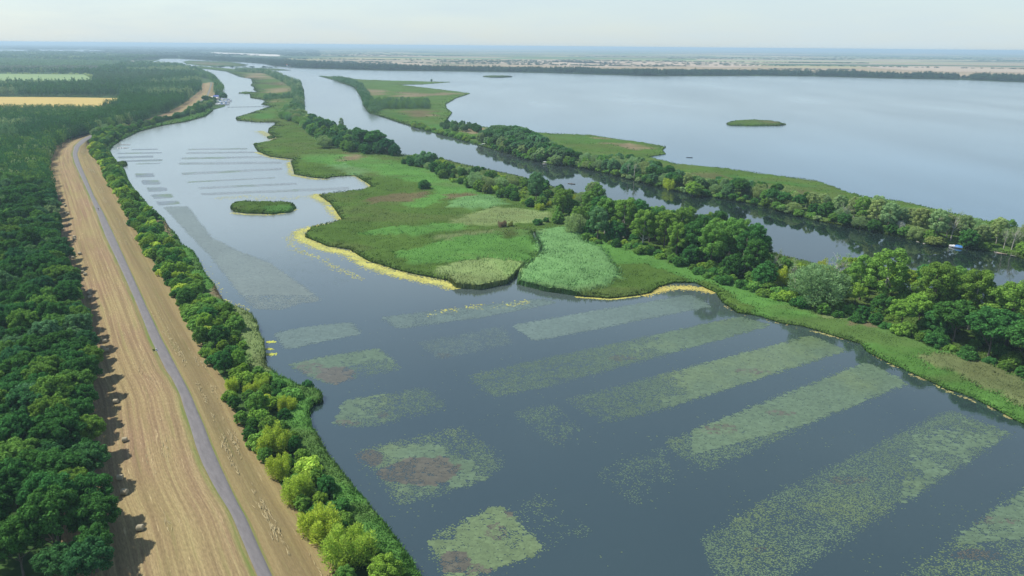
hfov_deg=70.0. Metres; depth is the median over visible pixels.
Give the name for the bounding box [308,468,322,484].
leafy tree
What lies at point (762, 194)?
riverside tree
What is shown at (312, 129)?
broadleaf tree
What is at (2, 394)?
forest tree
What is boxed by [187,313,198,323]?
bush
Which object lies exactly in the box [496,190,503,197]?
broadleaf tree
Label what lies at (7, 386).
forest tree
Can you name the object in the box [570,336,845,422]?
water plants
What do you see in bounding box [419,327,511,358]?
water plants
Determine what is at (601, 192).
poplar tree
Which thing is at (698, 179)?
riverside tree
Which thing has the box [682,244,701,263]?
broadleaf tree
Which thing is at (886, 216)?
poplar tree
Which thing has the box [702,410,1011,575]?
water plants
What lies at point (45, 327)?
forest tree
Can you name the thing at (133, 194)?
leafy tree
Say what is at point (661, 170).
grove tree
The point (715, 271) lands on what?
meadow bush
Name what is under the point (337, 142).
broadleaf tree
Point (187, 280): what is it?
leafy tree
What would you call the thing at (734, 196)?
waterside bush
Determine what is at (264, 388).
leafy tree
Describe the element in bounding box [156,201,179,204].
water plants
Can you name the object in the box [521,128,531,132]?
grove tree
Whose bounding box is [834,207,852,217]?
willow tree
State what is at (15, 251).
forest tree
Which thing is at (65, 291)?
forest tree
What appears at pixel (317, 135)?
broadleaf tree
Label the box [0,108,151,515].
forest
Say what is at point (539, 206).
sallow shrub
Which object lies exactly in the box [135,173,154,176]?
water plants
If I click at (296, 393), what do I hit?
bush
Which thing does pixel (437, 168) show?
broadleaf tree
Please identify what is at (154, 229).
leafy tree
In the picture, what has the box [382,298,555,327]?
water plants
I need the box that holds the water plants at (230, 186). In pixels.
[200,183,295,188]
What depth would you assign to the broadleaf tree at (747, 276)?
324.23 m
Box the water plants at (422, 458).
[354,426,504,504]
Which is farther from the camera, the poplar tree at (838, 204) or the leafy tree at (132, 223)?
the poplar tree at (838, 204)
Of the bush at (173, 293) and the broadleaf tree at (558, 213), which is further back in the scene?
the broadleaf tree at (558, 213)
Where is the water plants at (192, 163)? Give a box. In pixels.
[179,162,281,164]
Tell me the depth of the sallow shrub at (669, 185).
537.35 m
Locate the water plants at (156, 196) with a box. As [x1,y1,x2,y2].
[150,194,172,198]
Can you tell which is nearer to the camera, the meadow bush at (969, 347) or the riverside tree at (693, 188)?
the meadow bush at (969, 347)
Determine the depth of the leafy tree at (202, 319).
263.70 m
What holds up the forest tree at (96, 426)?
on the ground
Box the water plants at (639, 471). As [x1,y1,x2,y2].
[597,450,676,503]
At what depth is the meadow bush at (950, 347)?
252.22 m
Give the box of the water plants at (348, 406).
[331,387,445,426]
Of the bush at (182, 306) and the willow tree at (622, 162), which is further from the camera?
the willow tree at (622, 162)
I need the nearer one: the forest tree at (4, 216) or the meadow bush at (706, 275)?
the meadow bush at (706, 275)
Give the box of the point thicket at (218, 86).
[194,67,224,93]
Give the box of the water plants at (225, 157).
[182,156,268,158]
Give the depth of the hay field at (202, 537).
191.80 m
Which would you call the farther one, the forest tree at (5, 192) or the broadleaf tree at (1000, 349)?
the forest tree at (5, 192)
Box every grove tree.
[484,130,493,137]
[492,134,503,140]
[493,129,505,134]
[503,140,512,145]
[504,130,515,135]
[510,142,517,150]
[513,127,521,132]
[516,134,526,140]
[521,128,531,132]
[524,141,536,150]
[527,135,538,141]
[535,136,547,142]
[536,143,548,149]
[546,146,557,156]
[555,149,566,156]
[565,148,575,156]
[575,151,582,160]
[645,166,657,173]
[651,161,661,166]
[656,167,669,174]
[664,165,675,171]
[665,172,676,179]
[672,175,683,186]
[729,177,741,191]
[733,178,750,196]
[753,181,767,192]
[765,188,780,204]
[770,183,783,190]
[777,192,792,203]
[792,194,807,204]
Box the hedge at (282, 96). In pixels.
[262,91,293,99]
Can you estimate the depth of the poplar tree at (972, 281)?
263.49 m
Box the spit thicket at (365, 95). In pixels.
[333,75,382,111]
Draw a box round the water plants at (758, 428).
[665,362,908,470]
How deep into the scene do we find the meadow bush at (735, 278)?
326.01 m
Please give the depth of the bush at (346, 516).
158.38 m
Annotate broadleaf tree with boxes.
[302,121,311,128]
[305,123,316,134]
[308,125,317,134]
[314,132,323,140]
[317,119,328,126]
[321,128,329,133]
[326,131,335,135]
[332,134,342,143]
[334,137,344,147]
[339,140,347,149]
[342,134,353,141]
[344,141,354,151]
[352,129,367,143]
[361,144,371,153]
[364,129,386,142]
[372,142,384,153]
[379,138,394,152]
[388,143,401,155]
[406,157,415,165]
[414,150,435,165]
[418,179,431,188]
[428,161,438,171]
[434,165,446,174]
[437,169,447,177]
[457,168,467,176]
[457,177,463,183]
[463,177,471,187]
[471,166,480,171]
[473,179,485,190]
[482,183,491,193]
[484,171,493,178]
[495,183,503,189]
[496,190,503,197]
[504,187,515,197]
[505,184,517,191]
[509,191,519,199]
[521,179,529,186]
[524,198,534,206]
[528,185,539,194]
[535,196,547,207]
[541,184,548,192]
[543,189,550,196]
[551,214,562,223]
[553,211,564,218]
[562,198,580,215]
[581,220,596,233]
[605,220,625,239]
[610,238,621,246]
[628,232,640,241]
[644,245,654,254]
[657,233,669,244]
[666,247,677,255]
[667,254,674,261]
[672,243,683,252]
[672,256,683,266]
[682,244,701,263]
[689,264,697,270]
[701,240,725,262]
[705,260,717,268]
[718,266,731,275]
[719,253,745,276]
[744,270,752,280]
[751,260,778,284]
[752,254,775,270]
[763,281,775,288]
[764,260,781,276]
[768,242,772,252]
[776,256,793,271]
[794,262,805,268]
[812,298,825,306]
[817,303,830,314]
[840,257,857,267]
[841,263,864,274]
[841,272,867,287]
[842,304,855,314]
[845,282,870,304]
[855,305,871,317]
[868,312,884,324]
[869,293,894,313]
[874,304,889,316]
[878,273,893,294]
[888,299,920,322]
[891,292,907,310]
[900,321,917,336]
[903,269,917,292]
[905,292,936,319]
[915,318,929,329]
[915,331,924,340]
[916,264,934,287]
[923,308,958,334]
[932,299,977,341]
[933,323,951,335]
[944,282,980,301]
[965,306,1023,355]
[969,338,981,347]
[970,318,1004,345]
[991,343,1011,356]
[997,360,1013,370]
[1004,319,1023,368]
[1015,365,1023,377]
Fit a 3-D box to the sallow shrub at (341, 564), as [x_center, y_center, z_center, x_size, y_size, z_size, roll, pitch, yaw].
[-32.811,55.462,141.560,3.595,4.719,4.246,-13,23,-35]
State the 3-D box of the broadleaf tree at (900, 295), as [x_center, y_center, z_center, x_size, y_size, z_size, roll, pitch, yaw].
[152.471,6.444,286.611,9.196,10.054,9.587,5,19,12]
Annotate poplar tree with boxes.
[345,129,352,134]
[527,171,544,200]
[552,188,572,213]
[571,206,586,219]
[581,191,595,205]
[583,203,591,219]
[586,182,598,197]
[587,196,609,229]
[589,206,609,237]
[591,185,606,200]
[596,198,616,232]
[611,199,636,237]
[614,199,629,223]
[629,209,657,243]
[633,198,650,221]
[641,210,659,241]
[651,208,661,238]
[654,209,680,247]
[667,210,684,227]
[667,221,688,253]
[671,209,692,236]
[679,207,694,223]
[680,221,704,248]
[683,173,692,184]
[688,206,698,220]
[695,214,712,228]
[698,220,729,262]
[709,218,723,240]
[711,210,728,220]
[717,217,748,254]
[720,178,728,185]
[731,230,759,271]
[741,219,753,251]
[741,238,768,267]
[744,222,771,246]
[803,191,810,206]
[806,192,820,205]
[817,193,826,203]
[822,195,831,202]
[833,194,848,209]
[846,254,881,299]
[847,196,859,216]
[853,196,871,216]
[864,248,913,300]
[867,199,885,219]
[870,195,889,218]
[879,201,902,224]
[897,207,910,223]
[907,207,915,223]
[910,207,931,227]
[910,261,964,301]
[917,264,945,300]
[928,208,951,232]
[936,267,965,276]
[941,213,956,237]
[948,268,997,329]
[954,215,976,233]
[955,265,968,274]
[974,224,992,240]
[979,280,1023,345]
[990,217,1009,243]
[1001,219,1017,230]
[1010,293,1023,312]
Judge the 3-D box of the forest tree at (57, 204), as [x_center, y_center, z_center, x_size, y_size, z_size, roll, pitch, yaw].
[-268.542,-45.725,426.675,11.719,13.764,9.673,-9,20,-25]
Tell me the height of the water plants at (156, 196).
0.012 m
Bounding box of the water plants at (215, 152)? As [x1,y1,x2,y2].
[187,151,253,153]
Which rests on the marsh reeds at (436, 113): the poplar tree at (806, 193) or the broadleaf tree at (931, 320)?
the poplar tree at (806, 193)
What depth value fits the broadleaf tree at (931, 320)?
266.04 m
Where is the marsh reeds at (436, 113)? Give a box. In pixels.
[320,76,1023,258]
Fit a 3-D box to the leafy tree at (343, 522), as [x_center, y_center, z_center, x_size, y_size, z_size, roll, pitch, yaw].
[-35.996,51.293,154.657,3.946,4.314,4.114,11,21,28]
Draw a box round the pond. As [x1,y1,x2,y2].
[110,69,1023,575]
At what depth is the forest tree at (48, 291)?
267.39 m
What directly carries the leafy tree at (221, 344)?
on the ground
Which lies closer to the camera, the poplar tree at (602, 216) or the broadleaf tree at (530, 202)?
the poplar tree at (602, 216)
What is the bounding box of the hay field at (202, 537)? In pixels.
[49,82,335,575]
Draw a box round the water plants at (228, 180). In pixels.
[188,177,274,182]
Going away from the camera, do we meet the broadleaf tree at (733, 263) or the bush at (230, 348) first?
the bush at (230, 348)
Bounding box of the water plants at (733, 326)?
[468,317,769,395]
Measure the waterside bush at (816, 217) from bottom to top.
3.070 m
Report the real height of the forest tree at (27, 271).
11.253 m
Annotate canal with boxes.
[154,59,1023,296]
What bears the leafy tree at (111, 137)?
on the ground
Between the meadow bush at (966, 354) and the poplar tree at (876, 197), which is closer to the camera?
the meadow bush at (966, 354)
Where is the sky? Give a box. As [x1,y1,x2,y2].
[0,0,1023,51]
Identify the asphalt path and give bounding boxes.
[73,82,271,575]
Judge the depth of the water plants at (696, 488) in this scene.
172.96 m
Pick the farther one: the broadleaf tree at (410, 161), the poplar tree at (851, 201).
the broadleaf tree at (410, 161)
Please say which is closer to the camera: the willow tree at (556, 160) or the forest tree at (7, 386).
the forest tree at (7, 386)
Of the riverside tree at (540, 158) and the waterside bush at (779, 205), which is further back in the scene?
the riverside tree at (540, 158)
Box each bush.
[126,218,137,225]
[143,248,150,256]
[144,216,155,221]
[146,219,156,224]
[146,241,161,247]
[152,262,161,271]
[155,269,163,276]
[157,233,169,237]
[164,278,173,285]
[169,287,181,296]
[172,283,186,289]
[179,302,188,309]
[180,304,198,313]
[181,257,193,264]
[181,306,199,321]
[186,299,200,304]
[186,319,203,330]
[187,265,194,270]
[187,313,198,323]
[194,301,205,307]
[196,293,211,299]
[198,347,211,357]
[200,296,216,304]
[202,342,214,349]
[204,352,216,364]
[219,310,230,319]
[220,390,237,400]
[223,345,238,353]
[232,371,253,386]
[245,429,271,452]
[246,408,269,420]
[253,372,271,381]
[259,415,276,426]
[267,395,282,409]
[271,379,286,389]
[277,387,302,401]
[290,455,323,473]
[301,379,314,387]
[305,503,333,517]
[326,497,350,511]
[336,510,354,525]
[532,219,542,224]
[580,233,594,240]
[593,239,601,243]
[600,233,609,240]
[610,169,621,174]
[620,239,628,244]
[621,243,631,248]
[629,239,643,246]
[632,242,647,247]
[633,244,649,253]
[652,249,665,255]
[654,253,665,259]
[660,246,667,253]
[681,257,694,265]
[691,266,708,274]
[696,262,705,267]
[699,189,710,195]
[702,272,713,278]
[706,267,719,275]
[714,275,733,284]
[716,192,725,197]
[728,193,738,199]
[729,274,737,281]
[735,279,748,289]
[741,194,752,199]
[745,281,762,291]
[749,198,760,203]
[755,288,772,296]
[769,286,782,292]
[769,292,782,300]
[775,204,785,210]
[778,206,792,212]
[778,290,798,301]
[789,296,810,308]
[793,209,804,215]
[806,212,816,217]
[813,215,821,219]
[828,299,844,308]
[830,310,844,317]
[847,312,866,323]
[878,321,892,328]
[879,225,886,231]
[884,314,900,322]
[889,322,908,335]
[917,329,931,333]
[923,332,949,348]
[925,236,946,245]
[933,331,950,343]
[942,344,957,351]
[955,349,980,360]
[960,344,975,350]
[978,240,992,248]
[981,356,997,364]
[998,353,1023,368]
[1004,350,1023,362]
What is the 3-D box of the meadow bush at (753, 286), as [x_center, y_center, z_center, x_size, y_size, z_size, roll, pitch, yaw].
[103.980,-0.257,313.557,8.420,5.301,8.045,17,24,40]
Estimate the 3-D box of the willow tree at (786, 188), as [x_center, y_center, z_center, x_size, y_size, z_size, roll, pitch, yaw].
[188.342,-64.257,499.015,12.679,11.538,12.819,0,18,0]
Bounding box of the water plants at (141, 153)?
[120,152,161,153]
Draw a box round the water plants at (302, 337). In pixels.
[273,322,360,348]
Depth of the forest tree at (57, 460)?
161.77 m
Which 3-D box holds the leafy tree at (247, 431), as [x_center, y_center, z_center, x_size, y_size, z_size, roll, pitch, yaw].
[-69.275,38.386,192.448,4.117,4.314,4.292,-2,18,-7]
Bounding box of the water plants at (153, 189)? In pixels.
[147,187,166,191]
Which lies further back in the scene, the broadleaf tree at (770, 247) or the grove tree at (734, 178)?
the grove tree at (734, 178)
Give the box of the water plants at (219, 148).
[188,148,246,149]
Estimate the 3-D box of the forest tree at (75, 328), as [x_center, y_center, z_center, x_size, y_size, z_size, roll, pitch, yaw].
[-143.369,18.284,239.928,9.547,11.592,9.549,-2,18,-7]
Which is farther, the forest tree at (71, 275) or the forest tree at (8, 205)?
the forest tree at (8, 205)
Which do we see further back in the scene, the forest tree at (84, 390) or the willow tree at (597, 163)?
the willow tree at (597, 163)
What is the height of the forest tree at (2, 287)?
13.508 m
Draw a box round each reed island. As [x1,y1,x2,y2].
[118,161,127,166]
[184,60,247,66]
[230,199,295,214]
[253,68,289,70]
[483,75,511,77]
[726,119,785,125]
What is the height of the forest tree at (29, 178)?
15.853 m
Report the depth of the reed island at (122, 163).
625.87 m
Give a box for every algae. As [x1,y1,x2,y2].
[215,195,316,199]
[230,209,298,215]
[254,152,323,179]
[287,236,362,280]
[291,231,459,290]
[296,194,340,230]
[427,299,529,314]
[576,295,640,299]
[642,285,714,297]
[724,306,1011,418]
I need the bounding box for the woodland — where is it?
[0,50,202,136]
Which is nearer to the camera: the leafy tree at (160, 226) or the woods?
the leafy tree at (160, 226)
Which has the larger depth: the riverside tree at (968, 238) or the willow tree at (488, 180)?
the willow tree at (488, 180)
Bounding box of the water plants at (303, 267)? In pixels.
[269,250,347,285]
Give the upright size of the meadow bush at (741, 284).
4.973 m
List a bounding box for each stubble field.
[213,52,279,55]
[366,62,434,65]
[494,60,640,66]
[560,61,778,66]
[858,66,1023,71]
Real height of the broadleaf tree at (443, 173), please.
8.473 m
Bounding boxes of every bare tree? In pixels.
[768,250,783,276]
[790,257,799,287]
[828,253,851,271]
[840,201,852,213]
[945,213,965,240]
[1002,228,1011,248]
[1010,222,1023,249]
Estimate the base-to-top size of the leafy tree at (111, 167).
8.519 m
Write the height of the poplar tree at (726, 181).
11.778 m
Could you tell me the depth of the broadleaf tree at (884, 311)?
282.15 m
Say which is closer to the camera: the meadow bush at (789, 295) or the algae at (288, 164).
the meadow bush at (789, 295)
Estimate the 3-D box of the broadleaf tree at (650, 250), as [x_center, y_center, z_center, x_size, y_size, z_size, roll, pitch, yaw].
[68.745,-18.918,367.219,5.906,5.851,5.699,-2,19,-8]
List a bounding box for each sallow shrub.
[171,271,183,277]
[224,376,239,391]
[242,381,256,393]
[254,376,269,389]
[254,419,291,454]
[264,451,291,481]
[277,394,297,410]
[279,469,315,508]
[295,501,341,545]
[318,521,380,572]
[334,562,349,575]
[491,185,498,192]
[497,220,506,226]
[535,203,543,209]
[663,178,676,189]
[774,265,790,285]
[815,257,832,273]
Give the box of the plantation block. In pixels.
[369,96,430,108]
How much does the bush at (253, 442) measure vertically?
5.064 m
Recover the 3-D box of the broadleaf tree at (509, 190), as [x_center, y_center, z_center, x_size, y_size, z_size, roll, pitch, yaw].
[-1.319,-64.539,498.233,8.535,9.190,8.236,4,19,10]
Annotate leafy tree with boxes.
[93,150,103,156]
[96,154,103,160]
[101,138,109,145]
[103,135,114,141]
[103,171,112,179]
[106,175,116,181]
[107,131,119,138]
[107,165,117,171]
[109,179,117,189]
[112,169,122,175]
[112,180,124,188]
[117,186,128,194]
[120,201,133,210]
[124,209,134,216]
[127,189,139,199]
[129,212,137,217]
[130,220,138,227]
[133,201,142,210]
[136,215,146,222]
[138,228,146,233]
[138,237,151,249]
[139,204,147,211]
[139,212,148,216]
[142,205,154,211]
[143,231,158,238]
[146,234,156,241]
[147,209,158,218]
[147,226,159,233]
[148,248,158,258]
[151,222,165,231]
[152,116,160,122]
[156,236,165,244]
[156,247,171,257]
[156,256,164,263]
[160,262,177,273]
[161,259,174,266]
[162,236,175,244]
[162,271,172,281]
[164,243,173,247]
[165,254,180,263]
[168,277,182,290]
[170,249,182,255]
[172,112,180,117]
[172,261,188,272]
[175,287,196,305]
[177,273,186,278]
[179,253,187,259]
[182,277,193,283]
[185,282,203,296]
[191,273,203,280]
[191,279,206,291]
[192,326,210,344]
[195,312,213,326]
[197,307,218,318]
[198,105,205,110]
[201,303,216,309]
[207,324,230,343]
[208,348,218,356]
[211,318,223,326]
[211,350,233,372]
[214,315,224,322]
[216,339,228,349]
[219,92,227,97]
[219,301,234,312]
[225,315,246,332]
[226,395,239,408]
[227,335,238,345]
[228,311,239,318]
[228,367,241,379]
[230,330,240,336]
[230,350,245,367]
[233,410,248,423]
[236,341,248,349]
[236,347,245,354]
[237,362,249,372]
[241,389,253,401]
[241,425,256,440]
[244,397,256,408]
[245,418,259,429]
[247,391,269,409]
[252,366,264,375]
[256,447,272,462]
[258,384,271,394]
[258,420,272,432]
[271,388,282,396]
[273,420,288,429]
[277,408,290,420]
[283,454,294,467]
[286,430,300,439]
[287,435,302,452]
[293,494,310,511]
[294,448,309,461]
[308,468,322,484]
[311,491,328,505]
[316,474,336,494]
[333,564,356,575]
[337,520,349,533]
[360,539,376,559]
[367,552,406,575]
[442,123,448,128]
[460,123,467,130]
[474,125,481,131]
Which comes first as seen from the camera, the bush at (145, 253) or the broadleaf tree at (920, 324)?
the broadleaf tree at (920, 324)
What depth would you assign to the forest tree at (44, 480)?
146.97 m
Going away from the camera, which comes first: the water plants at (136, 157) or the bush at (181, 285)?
the bush at (181, 285)
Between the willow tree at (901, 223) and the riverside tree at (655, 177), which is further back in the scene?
the riverside tree at (655, 177)
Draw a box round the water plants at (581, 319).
[513,295,710,340]
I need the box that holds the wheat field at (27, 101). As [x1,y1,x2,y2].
[0,97,116,107]
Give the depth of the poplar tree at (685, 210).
396.85 m
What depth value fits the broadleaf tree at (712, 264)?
338.95 m
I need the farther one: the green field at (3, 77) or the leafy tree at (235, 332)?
the green field at (3, 77)
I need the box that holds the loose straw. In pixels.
[56,141,321,575]
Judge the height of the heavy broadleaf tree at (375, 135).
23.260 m
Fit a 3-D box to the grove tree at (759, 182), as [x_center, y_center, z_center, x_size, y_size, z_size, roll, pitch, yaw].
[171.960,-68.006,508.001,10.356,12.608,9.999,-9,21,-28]
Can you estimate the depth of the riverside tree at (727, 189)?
506.42 m
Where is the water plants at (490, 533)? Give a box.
[427,506,541,575]
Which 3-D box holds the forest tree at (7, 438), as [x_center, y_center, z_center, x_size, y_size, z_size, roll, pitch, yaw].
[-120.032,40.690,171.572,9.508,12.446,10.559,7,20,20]
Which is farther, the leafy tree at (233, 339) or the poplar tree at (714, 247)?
the poplar tree at (714, 247)
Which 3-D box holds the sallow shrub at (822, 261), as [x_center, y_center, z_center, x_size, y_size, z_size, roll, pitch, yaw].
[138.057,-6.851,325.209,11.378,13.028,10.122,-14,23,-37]
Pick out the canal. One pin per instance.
(799, 238)
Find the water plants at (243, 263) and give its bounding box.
[164,206,318,309]
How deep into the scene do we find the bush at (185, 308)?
279.72 m
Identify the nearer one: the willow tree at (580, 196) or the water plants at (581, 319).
the water plants at (581, 319)
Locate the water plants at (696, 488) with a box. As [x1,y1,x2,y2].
[331,329,1014,571]
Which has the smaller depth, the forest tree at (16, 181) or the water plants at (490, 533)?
the water plants at (490, 533)
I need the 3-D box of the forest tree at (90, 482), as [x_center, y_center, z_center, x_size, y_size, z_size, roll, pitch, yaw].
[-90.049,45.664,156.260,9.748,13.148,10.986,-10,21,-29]
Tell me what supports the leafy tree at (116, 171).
on the ground
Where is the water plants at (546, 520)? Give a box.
[509,494,589,550]
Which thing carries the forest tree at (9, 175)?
on the ground
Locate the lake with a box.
[288,67,1023,228]
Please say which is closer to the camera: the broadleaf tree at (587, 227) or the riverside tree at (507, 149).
the broadleaf tree at (587, 227)
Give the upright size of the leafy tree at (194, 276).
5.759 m
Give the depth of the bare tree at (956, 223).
392.48 m
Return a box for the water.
[41,50,101,51]
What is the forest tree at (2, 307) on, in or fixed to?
on the ground
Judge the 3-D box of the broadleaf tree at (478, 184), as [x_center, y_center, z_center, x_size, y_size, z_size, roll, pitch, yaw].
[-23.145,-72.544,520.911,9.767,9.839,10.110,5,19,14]
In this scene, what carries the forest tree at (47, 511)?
on the ground
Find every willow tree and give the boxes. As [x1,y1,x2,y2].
[284,114,290,120]
[315,135,331,147]
[466,171,485,186]
[482,177,493,185]
[494,177,508,186]
[505,175,519,185]
[549,155,562,164]
[564,213,586,232]
[574,191,586,201]
[579,152,591,161]
[581,161,589,168]
[589,155,597,161]
[591,160,602,167]
[608,156,623,161]
[618,159,625,169]
[626,156,640,163]
[638,161,649,169]
[641,165,648,174]
[658,173,668,182]
[709,183,721,192]
[749,183,768,198]
[770,197,782,202]
[780,186,795,192]
[784,191,802,203]
[785,202,801,211]
[787,262,853,305]
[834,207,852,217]
[851,216,867,228]
[896,220,905,228]
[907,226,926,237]
[964,218,991,235]
[1001,226,1023,246]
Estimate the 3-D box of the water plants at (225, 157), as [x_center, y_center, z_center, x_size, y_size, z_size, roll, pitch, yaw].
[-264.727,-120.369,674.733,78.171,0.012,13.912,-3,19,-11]
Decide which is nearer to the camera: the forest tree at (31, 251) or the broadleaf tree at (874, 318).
the broadleaf tree at (874, 318)
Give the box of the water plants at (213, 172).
[183,168,281,174]
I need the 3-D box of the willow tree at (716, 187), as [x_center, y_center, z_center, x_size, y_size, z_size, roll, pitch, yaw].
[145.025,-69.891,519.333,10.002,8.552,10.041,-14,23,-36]
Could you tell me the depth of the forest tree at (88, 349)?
224.10 m
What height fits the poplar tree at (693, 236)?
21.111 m
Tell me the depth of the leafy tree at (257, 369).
227.85 m
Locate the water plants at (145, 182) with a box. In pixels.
[142,180,158,184]
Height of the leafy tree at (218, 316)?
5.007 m
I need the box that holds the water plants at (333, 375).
[288,348,401,384]
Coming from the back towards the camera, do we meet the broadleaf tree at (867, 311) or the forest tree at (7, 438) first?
the broadleaf tree at (867, 311)
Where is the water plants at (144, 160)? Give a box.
[126,159,162,161]
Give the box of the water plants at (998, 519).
[897,487,1023,575]
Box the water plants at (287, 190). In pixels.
[202,187,348,194]
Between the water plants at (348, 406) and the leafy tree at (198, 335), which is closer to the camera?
the water plants at (348, 406)
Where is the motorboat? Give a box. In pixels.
[949,245,962,248]
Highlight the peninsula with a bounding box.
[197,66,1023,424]
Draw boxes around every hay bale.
[116,474,123,479]
[120,488,128,494]
[136,524,143,530]
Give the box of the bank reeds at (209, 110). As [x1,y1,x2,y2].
[107,107,212,148]
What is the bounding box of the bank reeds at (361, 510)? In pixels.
[106,124,422,575]
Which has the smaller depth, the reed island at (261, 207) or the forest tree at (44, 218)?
the forest tree at (44, 218)
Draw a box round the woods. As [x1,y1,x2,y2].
[0,45,1023,81]
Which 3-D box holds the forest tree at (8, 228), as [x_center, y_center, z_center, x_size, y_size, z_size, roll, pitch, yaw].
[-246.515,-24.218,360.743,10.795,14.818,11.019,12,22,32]
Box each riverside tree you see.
[476,132,486,142]
[487,137,495,144]
[496,136,506,146]
[504,146,510,153]
[517,145,527,153]
[527,147,536,155]
[530,152,537,160]
[535,147,547,157]
[536,154,544,161]
[550,155,561,163]
[567,159,574,165]
[601,159,608,169]
[607,158,619,170]
[615,152,623,158]
[620,163,630,173]
[628,165,640,173]
[636,156,645,161]
[641,175,647,181]
[646,178,653,183]
[647,173,658,181]
[648,163,660,175]
[675,169,685,184]
[685,181,701,196]
[693,176,706,187]
[706,179,718,189]
[720,183,735,196]
[740,186,752,195]
[759,189,771,200]
[760,198,770,204]
[771,201,780,209]
[807,203,818,214]
[817,202,836,215]
[828,212,837,220]
[837,213,852,224]
[866,219,881,230]
[884,222,898,233]
[897,226,910,235]
[922,230,937,238]
[959,229,980,248]
[1015,241,1023,254]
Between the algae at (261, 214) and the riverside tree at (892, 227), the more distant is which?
the algae at (261, 214)
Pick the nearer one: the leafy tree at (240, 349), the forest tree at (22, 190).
the leafy tree at (240, 349)
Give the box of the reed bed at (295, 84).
[234,67,305,108]
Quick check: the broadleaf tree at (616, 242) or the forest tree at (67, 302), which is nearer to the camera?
the forest tree at (67, 302)
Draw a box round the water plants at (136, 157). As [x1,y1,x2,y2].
[118,156,152,157]
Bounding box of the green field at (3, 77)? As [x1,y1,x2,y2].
[0,74,90,81]
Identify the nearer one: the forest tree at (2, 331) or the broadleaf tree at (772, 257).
the forest tree at (2, 331)
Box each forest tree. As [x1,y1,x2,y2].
[0,178,11,185]
[0,189,13,195]
[0,211,13,221]
[0,224,20,231]
[0,231,15,239]
[0,239,19,250]
[0,254,5,260]
[0,263,23,277]
[0,270,18,285]
[0,282,6,292]
[0,290,23,303]
[0,303,7,329]
[0,311,9,328]
[0,327,9,340]
[0,334,22,342]
[0,340,15,351]
[0,344,31,362]
[0,350,36,376]
[0,373,24,381]
[0,380,29,392]
[0,388,8,403]
[0,403,10,413]
[0,409,38,440]
[0,412,11,418]
[0,434,18,443]
[0,436,39,463]
[0,457,32,508]
[0,493,12,521]
[0,514,46,575]
[1,172,16,179]
[1,194,18,203]
[2,247,24,262]
[2,301,36,314]
[2,325,29,336]
[4,203,18,208]
[4,386,42,414]
[5,279,24,290]
[6,255,22,270]
[6,308,41,328]
[6,364,30,381]
[7,216,25,225]
[8,208,27,217]
[9,285,42,303]
[11,178,25,186]
[11,186,29,194]
[13,448,46,471]
[14,281,43,290]
[14,483,77,544]
[15,382,37,388]
[15,471,79,540]
[16,224,31,230]
[16,226,40,244]
[16,241,37,247]
[16,334,52,352]
[17,277,29,282]
[18,185,34,192]
[18,273,36,278]
[19,205,37,216]
[19,247,34,251]
[19,469,58,491]
[20,251,39,263]
[21,253,50,271]
[21,362,56,380]
[22,270,34,275]
[23,175,38,182]
[23,197,47,207]
[23,217,38,223]
[24,244,38,248]
[25,249,39,253]
[25,294,57,310]
[25,410,87,447]
[26,275,55,287]
[26,372,53,382]
[27,319,62,336]
[27,395,72,424]
[28,354,64,372]
[28,374,79,399]
[28,541,70,575]
[29,209,45,216]
[30,186,45,192]
[31,447,83,472]
[33,179,47,184]
[33,206,48,213]
[33,226,49,231]
[33,262,63,276]
[34,300,69,320]
[34,350,53,356]
[35,236,50,244]
[36,214,54,222]
[36,437,73,450]
[39,182,55,190]
[39,243,65,257]
[40,288,55,296]
[41,230,60,237]
[42,222,60,231]
[42,265,72,284]
[42,313,68,328]
[44,193,57,199]
[44,205,59,212]
[45,198,62,208]
[45,402,78,414]
[46,188,57,194]
[46,329,75,343]
[47,212,61,221]
[47,221,63,229]
[47,236,70,245]
[48,250,64,257]
[50,257,66,265]
[50,339,84,354]
[52,282,81,301]
[54,279,81,288]
[54,350,88,366]
[55,369,97,385]
[56,271,81,283]
[58,256,71,266]
[58,355,102,397]
[58,466,87,486]
[59,243,75,257]
[59,535,114,575]
[61,313,93,330]
[62,299,83,306]
[64,265,80,273]
[65,383,99,400]
[66,302,90,310]
[66,396,94,415]
[66,490,121,532]
[67,325,82,334]
[68,287,84,300]
[68,305,93,319]
[68,522,114,571]
[69,414,106,439]
[69,437,99,472]
[69,442,111,471]
[70,335,94,346]
[73,471,113,496]
[75,330,99,345]
[78,344,104,360]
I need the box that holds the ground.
[0,43,1023,575]
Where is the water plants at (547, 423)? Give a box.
[514,405,579,444]
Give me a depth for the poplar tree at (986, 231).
384.20 m
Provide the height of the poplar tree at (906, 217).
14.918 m

